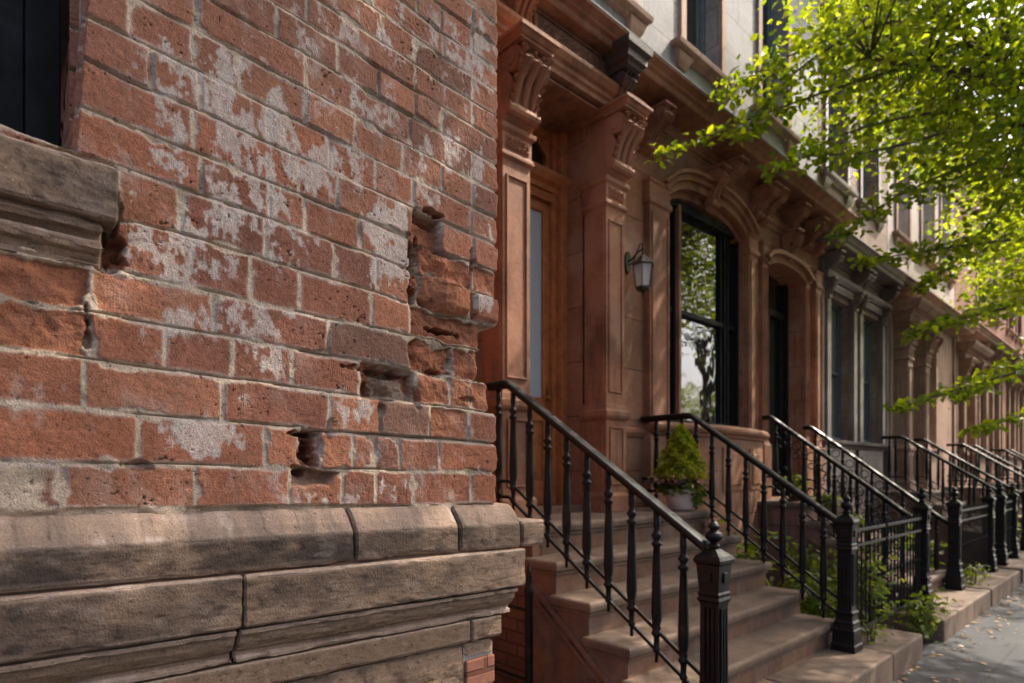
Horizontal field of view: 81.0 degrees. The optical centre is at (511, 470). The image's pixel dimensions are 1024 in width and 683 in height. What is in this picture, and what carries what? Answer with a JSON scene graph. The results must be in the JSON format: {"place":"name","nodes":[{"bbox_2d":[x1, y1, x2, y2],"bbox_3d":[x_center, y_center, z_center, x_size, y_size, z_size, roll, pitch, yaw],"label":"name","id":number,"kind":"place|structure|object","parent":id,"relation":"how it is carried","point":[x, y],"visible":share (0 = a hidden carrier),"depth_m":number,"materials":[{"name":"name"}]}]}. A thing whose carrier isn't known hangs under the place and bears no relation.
{"place":"outdoors","nodes":[
{"label":"outdoors","id":0,"kind":"place"},
{"bbox_2d":[0,0,543,682],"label":"brick house","id":1,"kind":"structure","parent":0,"point":[248,268],"depth_m":1.18,"materials":[{"name":"brick"}]},
{"bbox_2d":[0,0,60,146],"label":"window","id":2,"kind":"structure","parent":1,"relation":"in","point":[30,30],"depth_m":1.12,"materials":[{"name":"black glass"}]},
{"bbox_2d":[473,0,856,559],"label":"brownstone house","id":3,"kind":"structure","parent":0,"point":[718,326],"depth_m":5.49,"materials":[{"name":"stone"}]},
{"bbox_2d":[530,194,552,504],"bbox_3d":[0.089,-1.039,4.923,0.630,2.642,0.110,0,0,-42],"label":"door","id":4,"kind":"structure","parent":3,"relation":"in","point":[539,207],"depth_m":5.09,"materials":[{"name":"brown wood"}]},
{"bbox_2d":[624,242,653,296],"bbox_3d":[1.126,-1.765,5.291,0.184,0.490,0.283,0,0,-42],"label":"wall lantern","id":5,"kind":"object","parent":3,"relation":"attached to","point":[643,264],"depth_m":5.22,"materials":[{"name":"brown metal"}]},
{"bbox_2d":[687,0,704,55],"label":"window","id":6,"kind":"structure","parent":3,"relation":"in","point":[695,8],"depth_m":6.58,"materials":[{"name":"black glass"}]},
{"bbox_2d":[670,198,738,426],"bbox_3d":[2.002,-1.655,6.375,1.582,2.370,0.110,0,0,-42],"label":"window","id":7,"kind":"structure","parent":3,"relation":"in","point":[704,264],"depth_m":6.48,"materials":[{"name":"glass"}]},
{"bbox_2d":[763,0,772,112],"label":"window","id":8,"kind":"structure","parent":3,"relation":"in","point":[767,7],"depth_m":7.69,"materials":[{"name":"black glass"}]},
{"bbox_2d":[768,275,787,495],"bbox_3d":[3.264,-1.135,7.690,1.070,2.930,0.100,0,0,-42],"label":"door","id":9,"kind":"structure","parent":3,"relation":"in","point":[777,294],"depth_m":7.92,"materials":[{"name":"black paint"}]},
{"bbox_2d":[784,474,811,500],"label":"potted plant","id":10,"kind":"object","parent":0,"point":[796,481],"visible":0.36,"depth_m":6.59,"materials":[{"name":"green plant"}]},
{"bbox_2d":[813,490,841,520],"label":"potted plant","id":11,"kind":"object","parent":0,"point":[826,497],"visible":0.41,"depth_m":6.34,"materials":[{"name":"green plant"}]},
{"bbox_2d":[815,565,969,648],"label":"areaway soil","id":12,"kind":"structure","parent":0,"point":[942,567],"depth_m":5.78,"materials":[{"name":"brown soil"}]},
{"bbox_2d":[494,562,533,682],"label":"gate post","id":13,"kind":"object","parent":12,"relation":"on","point":[528,609],"visible":0.83,"depth_m":3.42,"materials":[{"name":"black paint"}]},
{"bbox_2d":[490,507,834,682],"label":"stoop","id":14,"kind":"object","parent":12,"relation":"on","point":[581,634],"visible":0.64,"depth_m":3.73,"materials":[{"name":"stone"}]},
{"bbox_2d":[486,380,734,682],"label":"stair railing","id":15,"kind":"object","parent":14,"relation":"on","point":[712,560],"visible":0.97,"depth_m":3.07,"materials":[{"name":"black metal"}]},
{"bbox_2d":[644,424,709,510],"bbox_3d":[1.401,-0.037,5.071,0.532,0.737,0.529,0,0,-42],"label":"potted plant","id":16,"kind":"object","parent":14,"relation":"on","point":[678,488],"visible":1,"depth_m":4.98,"materials":[{"name":"green plant"}]},
{"bbox_2d":[640,413,862,653],"bbox_3d":[1.810,0.380,4.850,0.160,1.765,1.810,0,0,-42],"label":"stair railing","id":17,"kind":"object","parent":14,"relation":"on","point":[846,633],"visible":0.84,"depth_m":4.45,"materials":[{"name":"black metal"}]},
{"bbox_2d":[710,515,778,585],"bbox_3d":[1.919,0.949,5.290,0.787,1.125,0.581,0,0,19],"label":"fern","id":18,"kind":"object","parent":12,"relation":"on","point":[751,547],"visible":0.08,"depth_m":5.11,"materials":[{"name":"green plant"}]},
{"bbox_2d":[768,536,836,611],"bbox_3d":[2.835,1.059,5.735,0.461,0.826,0.685,0,0,-13],"label":"fern","id":19,"kind":"object","parent":12,"relation":"on","point":[812,562],"visible":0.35,"depth_m":5.65,"materials":[{"name":"green plant"}]},
{"bbox_2d":[770,565,859,618],"bbox_3d":[2.597,1.168,5.115,0.619,0.715,0.755,0,0,-42],"label":"fern","id":20,"kind":"object","parent":12,"relation":"on","point":[808,606],"visible":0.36,"depth_m":5.07,"materials":[{"name":"green plant"}]},
{"bbox_2d":[800,595,835,618],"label":"shrub","id":21,"kind":"object","parent":12,"relation":"on","point":[826,614],"visible":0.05,"depth_m":4.87,"materials":[{"name":"green plant"}]},
{"bbox_2d":[757,626,921,682],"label":"coping","id":22,"kind":"object","parent":12,"relation":"on","point":[879,661],"visible":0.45,"depth_m":4.02,"materials":[{"name":"brown stone"}]},
{"bbox_2d":[856,520,885,629],"bbox_3d":[2.709,0.785,4.566,0.750,0.800,0.026,0,0,-42],"label":"iron fence","id":23,"kind":"object","parent":22,"relation":"on","point":[870,527],"visible":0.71,"depth_m":4.59,"materials":[{"name":"black metal"}]},
{"bbox_2d":[858,613,904,647],"bbox_3d":[2.673,1.203,4.425,0.404,0.286,0.429,0,0,30],"label":"vine","id":24,"kind":"object","parent":22,"relation":"on","point":[871,633],"visible":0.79,"depth_m":4.41,"materials":[{"name":"green plant"}]},
{"bbox_2d":[757,497,945,620],"bbox_3d":[3.681,0.921,6.672,1.384,1.178,1.668,0,0,-42],"label":"stoop","id":25,"kind":"object","parent":12,"relation":"on","point":[812,528],"visible":0.19,"depth_m":6.42,"materials":[{"name":"brown stone"}]},
{"bbox_2d":[762,415,934,608],"bbox_3d":[3.337,0.321,6.113,0.160,1.881,1.587,0,0,-42],"label":"stair railing","id":26,"kind":"object","parent":25,"relation":"on","point":[922,508],"visible":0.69,"depth_m":5.97,"materials":[{"name":"black metal"}]},
{"bbox_2d":[884,514,921,616],"bbox_3d":[3.387,0.785,5.181,0.980,0.800,0.026,0,0,-42],"label":"iron fence","id":27,"kind":"object","parent":26,"relation":"attached to","point":[894,522],"visible":0.91,"depth_m":5.17,"materials":[{"name":"black metal"}]},
{"bbox_2d":[840,510,864,537],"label":"potted plant","id":28,"kind":"object","parent":25,"relation":"on","point":[862,520],"visible":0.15,"depth_m":6.16,"materials":[{"name":"green plant"}]},
{"bbox_2d":[803,425,965,590],"bbox_3d":[4.236,0.394,6.968,0.160,1.934,1.644,0,0,-42],"label":"stair railing","id":29,"kind":"object","parent":25,"relation":"on","point":[954,578],"visible":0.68,"depth_m":6.69,"materials":[{"name":"black metal"}]},
{"bbox_2d":[833,542,904,633],"bbox_3d":[2.823,0.935,4.727,0.663,0.756,0.395,0,0,-23],"label":"vine","id":30,"kind":"object","parent":12,"relation":"on","point":[879,588],"visible":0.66,"depth_m":4.64,"materials":[{"name":"green plant"}]},
{"bbox_2d":[893,523,947,568],"bbox_3d":[5.121,1.066,7.670,1.046,0.852,0.602,0,0,-27],"label":"shrub","id":31,"kind":"object","parent":12,"relation":"on","point":[941,545],"visible":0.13,"depth_m":7.67,"materials":[{"name":"green plant"}]},
{"bbox_2d":[890,585,956,643],"bbox_3d":[3.461,1.253,5.067,0.530,0.532,0.484,0,0,-42],"label":"vine","id":32,"kind":"object","parent":12,"relation":"on","point":[912,610],"visible":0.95,"depth_m":5.04,"materials":[{"name":"green plant"}]},
{"bbox_2d":[881,587,990,641],"bbox_3d":[4.209,1.381,5.900,1.924,0.238,0.480,0,0,-42],"label":"coping","id":33,"kind":"object","parent":12,"relation":"on","point":[970,606],"visible":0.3,"depth_m":5.54,"materials":[{"name":"brown stone"}]},
{"bbox_2d":[878,490,1020,566],"bbox_3d":[7.146,0.921,9.817,1.424,1.178,1.668,0,0,-42],"label":"stoop","id":34,"kind":"object","parent":12,"relation":"on","point":[939,508],"visible":0.15,"depth_m":9.45,"materials":[{"name":"brown stone"}]},
{"bbox_2d":[881,435,1019,558],"bbox_3d":[6.737,0.340,9.316,0.160,1.845,1.760,0,0,-42],"label":"stair railing","id":35,"kind":"object","parent":34,"relation":"on","point":[1014,496],"visible":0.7,"depth_m":9.33,"materials":[{"name":"black metal"}]},
{"bbox_2d":[913,438,1023,549],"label":"stair railing","id":36,"kind":"object","parent":34,"relation":"on","point":[974,468],"visible":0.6,"depth_m":10.18,"materials":[{"name":"black metal"}]},
{"bbox_2d":[945,486,1021,544],"bbox_3d":[10.264,0.921,12.647,1.404,1.178,1.668,0,0,-42],"label":"stoop","id":37,"kind":"object","parent":12,"relation":"on","point":[979,497],"visible":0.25,"depth_m":12.43,"materials":[{"name":"brown stone"}]},
{"bbox_2d":[946,443,1023,514],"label":"stair railing","id":38,"kind":"object","parent":37,"relation":"on","point":[986,464],"visible":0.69,"depth_m":12.39,"materials":[{"name":"black metal"}]},
{"bbox_2d":[960,445,1023,501],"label":"stair railing","id":39,"kind":"object","parent":37,"relation":"on","point":[998,459],"visible":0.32,"depth_m":13.24,"materials":[{"name":"black metal"}]},
{"bbox_2d":[964,569,1019,605],"bbox_3d":[5.634,1.381,7.194,1.774,0.238,0.480,0,0,-42],"label":"coping","id":40,"kind":"object","parent":12,"relation":"on","point":[1003,583],"visible":0.31,"depth_m":6.98,"materials":[{"name":"brown stone"}]},
{"bbox_2d":[962,562,990,585],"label":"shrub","id":41,"kind":"object","parent":40,"relation":"on","point":[971,574],"visible":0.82,"depth_m":6.64,"materials":[{"name":"green plant"}]},
{"bbox_2d":[961,484,997,577],"bbox_3d":[5.438,0.710,7.043,1.680,1.100,0.160,0,0,-42],"label":"iron fence","id":42,"kind":"object","parent":40,"relation":"on","point":[986,554],"visible":0.9,"depth_m":7.24,"materials":[{"name":"black metal"}]},
{"bbox_2d":[989,483,1023,503],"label":"stoop","id":43,"kind":"object","parent":12,"relation":"on","point":[1020,486],"visible":0.09,"depth_m":15.56,"materials":[{"name":"brown stone"}]},
{"bbox_2d":[990,449,1023,489],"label":"stair railing","id":44,"kind":"object","parent":43,"relation":"on","point":[1014,462],"visible":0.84,"depth_m":15.57,"materials":[{"name":"black metal"}]},
{"bbox_2d":[1000,450,1023,482],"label":"stair railing","id":45,"kind":"object","parent":43,"relation":"on","point":[1021,455],"visible":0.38,"depth_m":16.49,"materials":[{"name":"black metal"}]},
{"bbox_2d":[994,507,1021,536],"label":"shrub","id":46,"kind":"object","parent":12,"relation":"on","point":[1018,523],"visible":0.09,"depth_m":10.80,"materials":[{"name":"green plant"}]},
{"bbox_2d":[997,550,1023,582],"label":"coping","id":47,"kind":"object","parent":12,"relation":"on","point":[1016,564],"visible":0.22,"depth_m":8.01,"materials":[{"name":"brown stone"}]},
{"bbox_2d":[994,483,1012,565],"bbox_3d":[6.837,0.710,8.313,0.900,1.100,0.160,0,0,-42],"label":"iron fence","id":48,"kind":"object","parent":47,"relation":"on","point":[1002,552],"visible":0.94,"depth_m":8.03,"materials":[{"name":"black metal"}]},
{"bbox_2d":[887,6,979,489],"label":"row house","id":49,"kind":"structure","parent":0,"point":[918,367],"depth_m":11.10,"materials":[{"name":"stone"}]},
{"bbox_2d":[891,583,1023,682],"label":"pavement","id":50,"kind":"structure","parent":0,"point":[1003,658],"depth_m":4.77,"materials":[{"name":"grey concrete"}]},
{"bbox_2d":[643,0,1023,438],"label":"street tree","id":51,"kind":"object","parent":50,"relation":"on","point":[972,56],"visible":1,"depth_m":5.80,"materials":[{"name":"green plant"}]},
{"bbox_2d":[898,588,1023,682],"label":"leaf litter","id":52,"kind":"object","parent":50,"relation":"on","point":[913,669],"visible":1,"depth_m":5.15,"materials":[{"name":"brown plant"}]},
{"bbox_2d":[927,172,1023,334],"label":"street tree","id":53,"kind":"object","parent":50,"relation":"on","point":[1004,285],"visible":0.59,"depth_m":10.78,"materials":[{"name":"green plant"}]},
{"bbox_2d":[919,0,1023,180],"label":"sky","id":54,"kind":"structure","parent":0,"point":[969,5],"materials":[{"name":"white"}]},
{"bbox_2d":[954,138,1021,485],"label":"row house","id":55,"kind":"structure","parent":0,"point":[978,350],"depth_m":14.43,"materials":[{"name":"stone"}]},
{"bbox_2d":[1002,232,1023,482],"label":"row house","id":56,"kind":"structure","parent":0,"point":[1014,402],"depth_m":18.30,"materials":[{"name":"stone"}]},
{"label":"ground","id":57,"kind":"structure","parent":0,"visible":0},
{"bbox_2d":[814,0,928,531],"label":"row house","id":58,"kind":"structure","parent":57,"relation":"on","point":[857,309],"depth_m":9.18,"materials":[{"name":"stone"}]},
{"bbox_2d":[828,60,833,170],"bbox_3d":[4.594,-5.200,8.887,0.750,2.000,0.085,0,0,-42],"label":"window","id":59,"kind":"structure","parent":58,"relation":"in","point":[830,109],"depth_m":9.08,"materials":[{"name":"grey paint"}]},
{"bbox_2d":[831,303,840,439],"bbox_3d":[4.677,-1.475,8.908,0.940,2.050,0.085,0,0,-42],"label":"window","id":60,"kind":"structure","parent":58,"relation":"in","point":[835,310],"depth_m":9.17,"materials":[{"name":"grey glass"}]},
{"bbox_2d":[863,104,865,198],"bbox_3d":[5.631,-5.200,9.828,0.750,2.000,0.085,0,0,-42],"label":"window","id":61,"kind":"structure","parent":58,"relation":"in","point":[864,171],"depth_m":10.03,"materials":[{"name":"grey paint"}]},
{"bbox_2d":[863,319,869,442],"bbox_3d":[5.650,-1.475,9.792,0.970,2.050,0.085,0,0,-42],"label":"window","id":62,"kind":"structure","parent":58,"relation":"in","point":[866,324],"depth_m":10.06,"materials":[{"name":"black glass"}]}
]}

